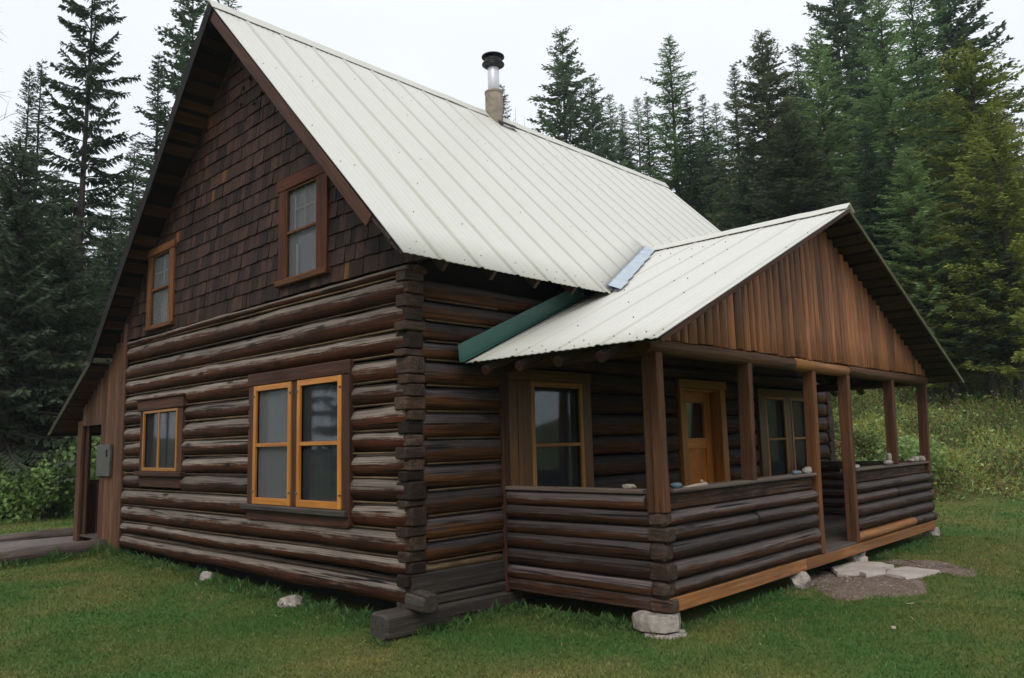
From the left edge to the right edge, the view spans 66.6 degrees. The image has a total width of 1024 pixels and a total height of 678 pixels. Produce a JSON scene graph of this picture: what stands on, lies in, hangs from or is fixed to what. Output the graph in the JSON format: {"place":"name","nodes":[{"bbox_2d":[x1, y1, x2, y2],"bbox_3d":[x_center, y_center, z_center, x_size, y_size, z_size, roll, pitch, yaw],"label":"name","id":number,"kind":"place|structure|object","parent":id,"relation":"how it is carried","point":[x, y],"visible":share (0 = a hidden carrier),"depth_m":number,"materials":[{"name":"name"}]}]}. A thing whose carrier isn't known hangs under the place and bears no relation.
{"place":"outdoors","nodes":[
{"label":"outdoors","id":0,"kind":"place"},
{"bbox_2d":[0,536,89,551],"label":"gravel path","id":1,"kind":"structure","parent":0,"point":[14,545],"depth_m":12.02,"materials":[{"name":"grey gravel"}]},
{"bbox_2d":[0,527,72,541],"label":"border log","id":2,"kind":"object","parent":1,"relation":"on","point":[51,533],"visible":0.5,"depth_m":12.61,"materials":[{"name":"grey wood"}]},
{"bbox_2d":[0,274,1023,677],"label":"ground","id":3,"kind":"structure","parent":0,"point":[616,612],"depth_m":6.57,"materials":[{"name":"green plant"}]},
{"bbox_2d":[0,452,38,521],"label":"shrub","id":4,"kind":"object","parent":3,"relation":"on","point":[8,502],"visible":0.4,"depth_m":17.02,"materials":[{"name":"green plant"}]},
{"bbox_2d":[0,29,42,458],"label":"tree","id":5,"kind":"object","parent":3,"relation":"on","point":[10,288],"visible":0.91,"depth_m":17.57,"materials":[{"name":"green plant"}]},
{"bbox_2d":[0,66,45,428],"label":"fir tree","id":6,"kind":"object","parent":3,"relation":"on","point":[28,102],"visible":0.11,"depth_m":27.28,"materials":[{"name":"green plant"}]},
{"bbox_2d":[0,243,63,470],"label":"spruce tree","id":7,"kind":"object","parent":3,"relation":"on","point":[29,445],"visible":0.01,"depth_m":22.82,"materials":[{"name":"green plant"}]},
{"bbox_2d":[0,447,75,523],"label":"shrub","id":8,"kind":"object","parent":3,"relation":"on","point":[43,497],"visible":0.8,"depth_m":16.69,"materials":[{"name":"green plant"}]},
{"bbox_2d":[20,59,55,282],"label":"fir tree","id":9,"kind":"object","parent":3,"relation":"on","point":[40,98],"visible":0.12,"depth_m":28.38,"materials":[{"name":"green plant"}]},
{"bbox_2d":[8,492,73,518],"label":"undergrowth","id":10,"kind":"object","parent":3,"relation":"on","point":[67,512],"depth_m":17.55,"materials":[{"name":"green plant"}]},
{"bbox_2d":[13,501,72,518],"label":"undergrowth","id":11,"kind":"object","parent":3,"relation":"on","point":[51,507],"visible":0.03,"depth_m":17.46,"materials":[{"name":"green plant"}]},
{"bbox_2d":[1,171,88,437],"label":"spruce tree","id":12,"kind":"object","parent":3,"relation":"on","point":[58,176],"visible":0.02,"depth_m":26.50,"materials":[{"name":"green plant"}]},
{"bbox_2d":[0,539,107,562],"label":"border log","id":13,"kind":"object","parent":3,"relation":"on","point":[79,547],"visible":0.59,"depth_m":10.69,"materials":[{"name":"brown wood"}]},
{"bbox_2d":[0,242,112,511],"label":"spruce tree","id":14,"kind":"object","parent":3,"relation":"on","point":[55,405],"visible":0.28,"depth_m":18.80,"materials":[{"name":"green plant"}]},
{"bbox_2d":[0,135,127,516],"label":"spruce tree","id":15,"kind":"object","parent":3,"relation":"on","point":[16,203],"visible":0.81,"depth_m":18.10,"materials":[{"name":"green plant"}]},
{"bbox_2d":[9,0,141,427],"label":"spruce tree","id":16,"kind":"object","parent":3,"relation":"on","point":[74,126],"visible":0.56,"depth_m":22.57,"materials":[{"name":"green plant"}]},
{"bbox_2d":[33,257,125,457],"bbox_3d":[-11.009,1.169,20.405,3.332,6.717,3.058,-2,-8,6],"label":"spruce tree","id":17,"kind":"object","parent":3,"relation":"on","point":[94,298],"visible":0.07,"depth_m":20.52,"materials":[{"name":"green plant"}]},
{"bbox_2d":[66,194,103,308],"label":"spruce tree","id":18,"kind":"object","parent":3,"relation":"on","point":[85,234],"depth_m":33.56,"materials":[{"name":"green plant"}]},
{"bbox_2d":[50,436,125,508],"bbox_3d":[-9.180,3.064,17.478,1.981,2.092,1.924,0,-8,-8],"label":"shrub","id":19,"kind":"object","parent":3,"relation":"on","point":[72,447],"visible":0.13,"depth_m":17.13,"materials":[{"name":"green plant"}]},
{"bbox_2d":[67,473,124,511],"bbox_3d":[-8.655,3.384,16.744,1.478,1.132,1.331,-5,-9,27],"label":"shrub","id":20,"kind":"object","parent":3,"relation":"on","point":[95,476],"visible":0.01,"depth_m":16.59,"materials":[{"name":"green plant"}]},
{"bbox_2d":[82,186,129,313],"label":"spruce tree","id":21,"kind":"object","parent":3,"relation":"on","point":[104,251],"visible":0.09,"depth_m":26.23,"materials":[{"name":"green plant"}]},
{"bbox_2d":[85,143,147,297],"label":"spruce tree","id":22,"kind":"object","parent":3,"relation":"on","point":[130,208],"visible":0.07,"depth_m":33.15,"materials":[{"name":"green plant"}]},
{"bbox_2d":[111,203,136,263],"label":"spruce tree","id":23,"kind":"object","parent":3,"relation":"on","point":[125,231],"visible":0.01,"depth_m":38.39,"materials":[{"name":"green plant"}]},
{"bbox_2d":[115,52,170,250],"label":"fir tree","id":24,"kind":"object","parent":3,"relation":"on","point":[156,125],"visible":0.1,"depth_m":31.17,"materials":[{"name":"green plant"}]},
{"bbox_2d":[118,0,207,241],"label":"fir tree","id":25,"kind":"object","parent":3,"relation":"on","point":[184,51],"visible":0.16,"depth_m":30.69,"materials":[{"name":"green plant"}]},
{"bbox_2d":[200,571,217,580],"bbox_3d":[-3.530,2.781,9.078,0.189,0.160,0.226,-4,-8,20],"label":"foundation stone","id":26,"kind":"object","parent":3,"relation":"on","point":[205,574],"visible":0.56,"depth_m":9.01,"materials":[{"name":"grey stone"}]},
{"bbox_2d":[216,0,241,9],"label":"spruce tree","id":27,"kind":"object","parent":3,"relation":"on","point":[233,7],"depth_m":30.86,"materials":[{"name":"green plant"}]},
{"bbox_2d":[277,595,304,607],"bbox_3d":[-2.184,2.633,7.735,0.297,0.170,0.290,-4,-8,20],"label":"foundation stone","id":28,"kind":"object","parent":3,"relation":"on","point":[292,600],"visible":0.45,"depth_m":7.63,"materials":[{"name":"grey stone"}]},
{"bbox_2d":[47,0,963,640],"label":"log cabin","id":29,"kind":"object","parent":3,"relation":"on","point":[413,356],"visible":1,"depth_m":8.35,"materials":[{"name":"log"},{"name":"wood shingle"},{"name":"metal"}]},
{"bbox_2d":[143,239,177,331],"bbox_3d":[-4.706,-0.702,10.621,0.910,1.150,0.255,-9,-10,43],"label":"window","id":30,"kind":"structure","parent":29,"relation":"in","point":[161,280],"depth_m":10.65,"materials":[{"name":"brown wood"}]},
{"bbox_2d":[133,393,194,487],"bbox_3d":[-4.564,1.350,10.260,1.500,1.180,0.260,-9,-10,43],"label":"window","id":31,"kind":"structure","parent":29,"relation":"in","point":[163,419],"depth_m":10.21,"materials":[{"name":"brown wood"}]},
{"bbox_2d":[240,359,361,528],"bbox_3d":[-2.170,1.080,7.981,1.999,1.573,0.267,-9,-10,43],"label":"window","id":32,"kind":"structure","parent":29,"relation":"in","point":[299,470],"depth_m":7.86,"materials":[{"name":"grey"}]},
{"bbox_2d":[274,162,330,287],"bbox_3d":[-2.130,-1.182,8.195,0.990,1.190,0.255,-9,-10,43],"label":"window","id":33,"kind":"structure","parent":29,"relation":"in","point":[303,221],"depth_m":8.20,"materials":[{"name":"brown wood"}]},
{"bbox_2d":[508,369,593,486],"bbox_3d":[0.367,1.297,8.031,0.240,1.925,1.305,-9,-10,43],"label":"window","id":34,"kind":"structure","parent":29,"relation":"in","point":[551,443],"depth_m":8.06,"materials":[{"name":"brown wood"}]},
{"bbox_2d":[622,484,636,488],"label":"rail stone","id":35,"kind":"object","parent":29,"relation":"on","point":[628,486],"visible":0.97,"depth_m":6.48,"materials":[{"name":"beige stone"}]},
{"bbox_2d":[670,482,681,488],"bbox_3d":[1.367,1.218,6.477,0.095,0.045,0.131,-6,-9,32],"label":"rail stone","id":36,"kind":"object","parent":29,"relation":"on","point":[676,485],"visible":1,"depth_m":6.43,"materials":[{"name":"blue stone"}]},
{"bbox_2d":[754,388,806,476],"bbox_3d":[4.209,1.628,12.041,0.240,1.665,1.970,-9,-10,43],"label":"window","id":37,"kind":"structure","parent":29,"relation":"in","point":[779,414],"depth_m":11.88,"materials":[{"name":"brown wood"}]},
{"bbox_2d":[791,470,800,474],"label":"rail stone","id":38,"kind":"object","parent":29,"relation":"on","point":[795,472],"visible":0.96,"depth_m":8.08,"materials":[{"name":"blue stone"}]},
{"bbox_2d":[802,468,810,472],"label":"rail stone","id":39,"kind":"object","parent":29,"relation":"on","point":[806,470],"visible":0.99,"depth_m":8.26,"materials":[{"name":"grey stone"}]},
{"bbox_2d":[883,460,892,464],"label":"rail stone","id":40,"kind":"object","parent":29,"relation":"on","point":[887,462],"visible":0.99,"depth_m":10.00,"materials":[{"name":"grey stone"}]},
{"bbox_2d":[886,453,891,459],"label":"rail stone","id":41,"kind":"object","parent":40,"relation":"on","point":[888,456],"visible":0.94,"depth_m":10.08,"materials":[{"name":"grey stone"}]},
{"bbox_2d":[911,456,918,461],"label":"rail stone","id":42,"kind":"object","parent":29,"relation":"on","point":[916,458],"visible":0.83,"depth_m":10.89,"materials":[{"name":"grey stone"}]},
{"bbox_2d":[918,456,925,460],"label":"rail stone","id":43,"kind":"object","parent":29,"relation":"on","point":[921,458],"visible":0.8,"depth_m":11.02,"materials":[{"name":"grey stone"}]},
{"bbox_2d":[499,83,511,118],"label":"spruce tree","id":44,"kind":"object","parent":3,"relation":"on","point":[504,102],"visible":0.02,"depth_m":48.24,"materials":[{"name":"green plant"}]},
{"bbox_2d":[527,25,610,154],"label":"fir tree","id":45,"kind":"object","parent":3,"relation":"on","point":[572,112],"visible":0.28,"depth_m":38.33,"materials":[{"name":"green plant"}]},
{"bbox_2d":[573,75,625,162],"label":"fir tree","id":46,"kind":"object","parent":3,"relation":"on","point":[597,141],"visible":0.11,"depth_m":44.25,"materials":[{"name":"green plant"}]},
{"bbox_2d":[598,130,617,163],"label":"spruce tree","id":47,"kind":"object","parent":3,"relation":"on","point":[607,150],"visible":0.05,"depth_m":38.16,"materials":[{"name":"green plant"}]},
{"bbox_2d":[596,94,629,166],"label":"tree","id":48,"kind":"object","parent":3,"relation":"on","point":[611,127],"visible":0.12,"depth_m":51.59,"materials":[{"name":"green plant"}]},
{"bbox_2d":[615,104,637,170],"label":"spruce tree","id":49,"kind":"object","parent":3,"relation":"on","point":[624,125],"visible":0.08,"depth_m":53.62,"materials":[{"name":"green plant"}]},
{"bbox_2d":[616,131,645,174],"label":"spruce tree","id":50,"kind":"object","parent":3,"relation":"on","point":[622,140],"visible":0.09,"depth_m":52.41,"materials":[{"name":"green plant"}]},
{"bbox_2d":[623,97,658,176],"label":"larch tree","id":51,"kind":"object","parent":3,"relation":"on","point":[635,134],"visible":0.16,"depth_m":53.34,"materials":[{"name":"green plant"}]},
{"bbox_2d":[639,92,663,180],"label":"fir tree","id":52,"kind":"object","parent":3,"relation":"on","point":[648,110],"visible":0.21,"depth_m":39.89,"materials":[{"name":"green plant"}]},
{"bbox_2d":[642,629,686,639],"bbox_3d":[1.213,2.366,6.131,0.341,0.131,0.377,-9,-10,43],"label":"foundation stone","id":53,"kind":"object","parent":3,"relation":"on","point":[677,634],"visible":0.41,"depth_m":6.04,"materials":[{"name":"grey stone"}]},
{"bbox_2d":[632,610,680,633],"bbox_3d":[1.159,2.238,6.192,0.364,0.130,0.303,-9,-10,43],"label":"foundation stone","id":54,"kind":"object","parent":53,"relation":"on","point":[649,621],"visible":0.88,"depth_m":6.08,"materials":[{"name":"grey stone"}]},
{"bbox_2d":[634,34,734,224],"bbox_3d":[7.886,-7.275,37.421,5.891,15.714,6.277,-7,-9,37],"label":"larch tree","id":55,"kind":"object","parent":3,"relation":"on","point":[675,170],"visible":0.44,"depth_m":37.46,"materials":[{"name":"green plant"}]},
{"bbox_2d":[667,136,706,216],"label":"spruce tree","id":56,"kind":"object","parent":3,"relation":"on","point":[684,176],"visible":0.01,"depth_m":48.32,"materials":[{"name":"green plant"}]},
{"bbox_2d":[677,98,712,221],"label":"fir tree","id":57,"kind":"object","parent":3,"relation":"on","point":[692,190],"visible":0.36,"depth_m":35.21,"materials":[{"name":"green plant"}]},
{"bbox_2d":[686,94,733,229],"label":"spruce tree","id":58,"kind":"object","parent":3,"relation":"on","point":[707,158],"visible":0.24,"depth_m":46.07,"materials":[{"name":"green plant"}]},
{"bbox_2d":[693,139,732,212],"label":"fir tree","id":59,"kind":"object","parent":3,"relation":"on","point":[707,165],"depth_m":50.75,"materials":[{"name":"green plant"}]},
{"bbox_2d":[698,104,737,219],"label":"larch tree","id":60,"kind":"object","parent":3,"relation":"on","point":[719,131],"visible":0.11,"depth_m":48.05,"materials":[{"name":"green plant"}]},
{"bbox_2d":[707,190,734,230],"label":"spruce tree","id":61,"kind":"object","parent":3,"relation":"on","point":[719,220],"visible":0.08,"depth_m":33.66,"materials":[{"name":"green plant"}]},
{"bbox_2d":[707,64,760,230],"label":"spruce tree","id":62,"kind":"object","parent":3,"relation":"on","point":[731,122],"visible":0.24,"depth_m":36.82,"materials":[{"name":"green plant"}]},
{"bbox_2d":[721,147,774,230],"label":"spruce tree","id":63,"kind":"object","parent":3,"relation":"on","point":[746,191],"visible":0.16,"depth_m":30.39,"materials":[{"name":"green plant"}]},
{"bbox_2d":[705,29,856,231],"bbox_3d":[10.344,-5.728,31.340,5.861,14.231,5.982,1,-8,-18],"label":"spruce tree","id":64,"kind":"object","parent":3,"relation":"on","point":[763,114],"visible":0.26,"depth_m":31.25,"materials":[{"name":"green plant"}]},
{"bbox_2d":[769,43,822,198],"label":"spruce tree","id":65,"kind":"object","parent":3,"relation":"on","point":[800,87],"visible":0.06,"depth_m":40.99,"materials":[{"name":"green plant"}]},
{"bbox_2d":[788,571,810,589],"bbox_3d":[2.872,2.462,7.780,0.210,0.260,0.198,2,-8,-24],"label":"foundation stone","id":66,"kind":"object","parent":3,"relation":"on","point":[802,579],"visible":0.59,"depth_m":7.73,"materials":[{"name":"grey stone"}]},
{"bbox_2d":[773,69,826,179],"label":"spruce tree","id":67,"kind":"object","parent":3,"relation":"on","point":[790,93],"depth_m":49.10,"materials":[{"name":"green plant"}]},
{"bbox_2d":[741,110,868,225],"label":"spruce tree","id":68,"kind":"object","parent":3,"relation":"on","point":[798,183],"visible":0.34,"depth_m":25.63,"materials":[{"name":"green plant"}]},
{"bbox_2d":[797,83,827,144],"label":"fir tree","id":69,"kind":"object","parent":3,"relation":"on","point":[815,103],"visible":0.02,"depth_m":54.49,"materials":[{"name":"green plant"}]},
{"bbox_2d":[782,28,880,250],"bbox_3d":[13.340,-6.123,31.938,5.151,14.716,5.383,6,-10,-44],"label":"larch tree","id":70,"kind":"object","parent":3,"relation":"on","point":[825,116],"visible":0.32,"depth_m":32.39,"materials":[{"name":"green plant"}]},
{"bbox_2d":[833,409,839,433],"bbox_3d":[7.981,2.279,20.738,1.508,1.012,1.750,3,-9,-30],"label":"shrub","id":71,"kind":"object","parent":3,"relation":"on","point":[837,422],"visible":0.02,"depth_m":20.20,"materials":[{"name":"green plant"}]},
{"bbox_2d":[834,438,841,460],"bbox_3d":[6.931,2.788,18.126,1.499,1.050,1.487,-1,-8,-5],"label":"shrub","id":72,"kind":"object","parent":3,"relation":"on","point":[836,450],"visible":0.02,"depth_m":17.83,"materials":[{"name":"green plant"}]},
{"bbox_2d":[821,181,891,393],"bbox_3d":[10.851,-1.569,25.104,3.762,7.383,3.427,-8,-10,42],"label":"spruce tree","id":73,"kind":"object","parent":3,"relation":"on","point":[844,200],"visible":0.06,"depth_m":25.35,"materials":[{"name":"green plant"}]},
{"bbox_2d":[785,0,933,249],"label":"fir tree","id":74,"kind":"object","parent":3,"relation":"on","point":[836,10],"visible":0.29,"depth_m":35.17,"materials":[{"name":"green plant"}]},
{"bbox_2d":[834,429,886,459],"bbox_3d":[8.456,2.643,19.175,1.479,0.849,1.642,-3,-8,13],"label":"shrub","id":75,"kind":"object","parent":3,"relation":"on","point":[869,441],"visible":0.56,"depth_m":18.86,"materials":[{"name":"green plant"}]},
{"bbox_2d":[810,564,926,600],"bbox_3d":[3.607,2.510,8.068,1.259,0.068,2.271,-5,-9,27],"label":"dirt patch","id":76,"kind":"object","parent":3,"relation":"on","point":[839,585],"visible":0.66,"depth_m":7.70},
{"bbox_2d":[831,561,893,577],"bbox_3d":[3.877,2.548,8.579,0.568,0.086,0.982,-9,-10,43],"label":"flagstone","id":77,"kind":"object","parent":76,"relation":"on","point":[866,569],"visible":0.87,"depth_m":8.45,"materials":[{"name":"stone"}]},
{"bbox_2d":[810,560,968,596],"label":"pebbles","id":78,"kind":"object","parent":76,"relation":"on","point":[880,578],"visible":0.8,"depth_m":8.12,"materials":[{"name":"grey stone"}]},
{"bbox_2d":[886,566,940,579],"bbox_3d":[4.181,2.492,8.265,0.651,0.060,0.452,3,-9,-30],"label":"flagstone","id":79,"kind":"object","parent":76,"relation":"on","point":[905,572],"visible":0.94,"depth_m":8.19,"materials":[{"name":"stone"}]},
{"bbox_2d":[832,0,909,241],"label":"fir tree","id":80,"kind":"object","parent":3,"relation":"on","point":[865,12],"visible":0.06,"depth_m":41.43,"materials":[{"name":"green plant"}]},
{"bbox_2d":[843,128,941,306],"bbox_3d":[12.384,-2.688,26.643,4.527,9.450,4.124,-5,-8,22],"label":"spruce tree","id":81,"kind":"object","parent":3,"relation":"on","point":[862,195],"visible":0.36,"depth_m":26.75,"materials":[{"name":"green plant"}]},
{"bbox_2d":[822,0,995,285],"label":"larch tree","id":82,"kind":"object","parent":3,"relation":"on","point":[891,108],"visible":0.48,"depth_m":28.55,"materials":[{"name":"green plant"}]},
{"bbox_2d":[871,433,952,482],"bbox_3d":[8.988,2.733,17.433,1.776,1.255,1.829,-3,-8,14],"label":"shrub","id":83,"kind":"object","parent":3,"relation":"on","point":[907,452],"visible":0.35,"depth_m":17.13,"materials":[{"name":"green plant"}]},
{"bbox_2d":[851,0,996,303],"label":"larch tree","id":84,"kind":"object","parent":3,"relation":"on","point":[916,33],"visible":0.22,"depth_m":29.93,"materials":[{"name":"green plant"}]},
{"bbox_2d":[893,243,960,355],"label":"spruce tree","id":85,"kind":"object","parent":3,"relation":"on","point":[905,261],"visible":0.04,"depth_m":25.24,"materials":[{"name":"green plant"}]},
{"bbox_2d":[832,361,1023,503],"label":"undergrowth","id":86,"kind":"object","parent":3,"relation":"on","point":[913,399],"visible":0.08,"depth_m":20.51,"materials":[{"name":"green plant"}]},
{"bbox_2d":[862,142,995,407],"bbox_3d":[12.797,-1.972,24.205,3.952,8.722,4.255,-6,-9,31],"label":"larch tree","id":87,"kind":"object","parent":3,"relation":"on","point":[917,223],"visible":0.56,"depth_m":24.18,"materials":[{"name":"green plant"}]},
{"bbox_2d":[882,559,976,576],"bbox_3d":[4.720,2.548,8.688,0.635,0.070,1.454,0,-8,-15],"label":"dirt patch","id":88,"kind":"object","parent":3,"relation":"on","point":[948,568],"visible":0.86,"depth_m":8.67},
{"bbox_2d":[923,527,939,537],"bbox_3d":[6.003,2.780,11.131,0.226,0.170,0.231,-6,-9,32],"label":"foundation stone","id":89,"kind":"object","parent":3,"relation":"on","point":[935,531],"visible":0.34,"depth_m":11.07,"materials":[{"name":"grey stone"}]},
{"bbox_2d":[900,217,1005,405],"bbox_3d":[13.182,-0.681,23.808,3.446,6.210,3.899,-5,-9,27],"label":"spruce tree","id":90,"kind":"object","parent":3,"relation":"on","point":[954,386],"visible":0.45,"depth_m":23.57,"materials":[{"name":"green plant"}]},
{"bbox_2d":[889,34,1023,386],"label":"spruce tree","id":91,"kind":"object","parent":3,"relation":"on","point":[979,87],"visible":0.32,"depth_m":26.27,"materials":[{"name":"green plant"}]},
{"bbox_2d":[893,0,1023,274],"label":"fir tree","id":92,"kind":"object","parent":3,"relation":"on","point":[951,36],"visible":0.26,"depth_m":33.65,"materials":[{"name":"green plant"}]},
{"bbox_2d":[920,71,1016,284],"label":"spruce tree","id":93,"kind":"object","parent":3,"relation":"on","point":[932,126],"depth_m":45.33,"materials":[{"name":"green plant"}]},
{"bbox_2d":[929,100,1023,410],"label":"spruce tree","id":94,"kind":"object","parent":3,"relation":"on","point":[1015,369],"visible":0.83,"depth_m":22.93,"materials":[{"name":"green plant"}]},
{"bbox_2d":[929,186,1023,408],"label":"spruce tree","id":95,"kind":"object","parent":3,"relation":"on","point":[992,384],"visible":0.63,"depth_m":22.92,"materials":[{"name":"green plant"}]},
{"bbox_2d":[990,151,1023,233],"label":"fir tree","id":96,"kind":"object","parent":3,"relation":"on","point":[996,179],"depth_m":45.37,"materials":[{"name":"green plant"}]},
{"bbox_2d":[1000,100,1023,275],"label":"spruce tree","id":97,"kind":"object","parent":3,"relation":"on","point":[1018,159],"visible":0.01,"depth_m":50.28,"materials":[{"name":"green plant"}]},
{"bbox_2d":[0,0,1023,262],"label":"sky","id":98,"kind":"structure","parent":0,"point":[438,45],"materials":[{"name":"white"}]},
{"bbox_2d":[685,479,707,486],"bbox_3d":[1.582,1.247,6.684,0.053,0.074,0.380,-9,-10,43],"label":"driftwood","id":99,"kind":"object","parent":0,"point":[703,483],"visible":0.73,"depth_m":6.71,"materials":[{"name":"beige wood"}]},
{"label":"foundation stone","id":100,"kind":"object","parent":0,"visible":0},
{"bbox_2d":[845,554,867,561],"bbox_3d":[4.031,2.570,9.162,0.227,0.090,0.245,1,-8,-21],"label":"foundation stone","id":101,"kind":"object","parent":100,"relation":"on","point":[857,558],"visible":0.72,"depth_m":9.07,"materials":[{"name":"grey stone"}]}
]}

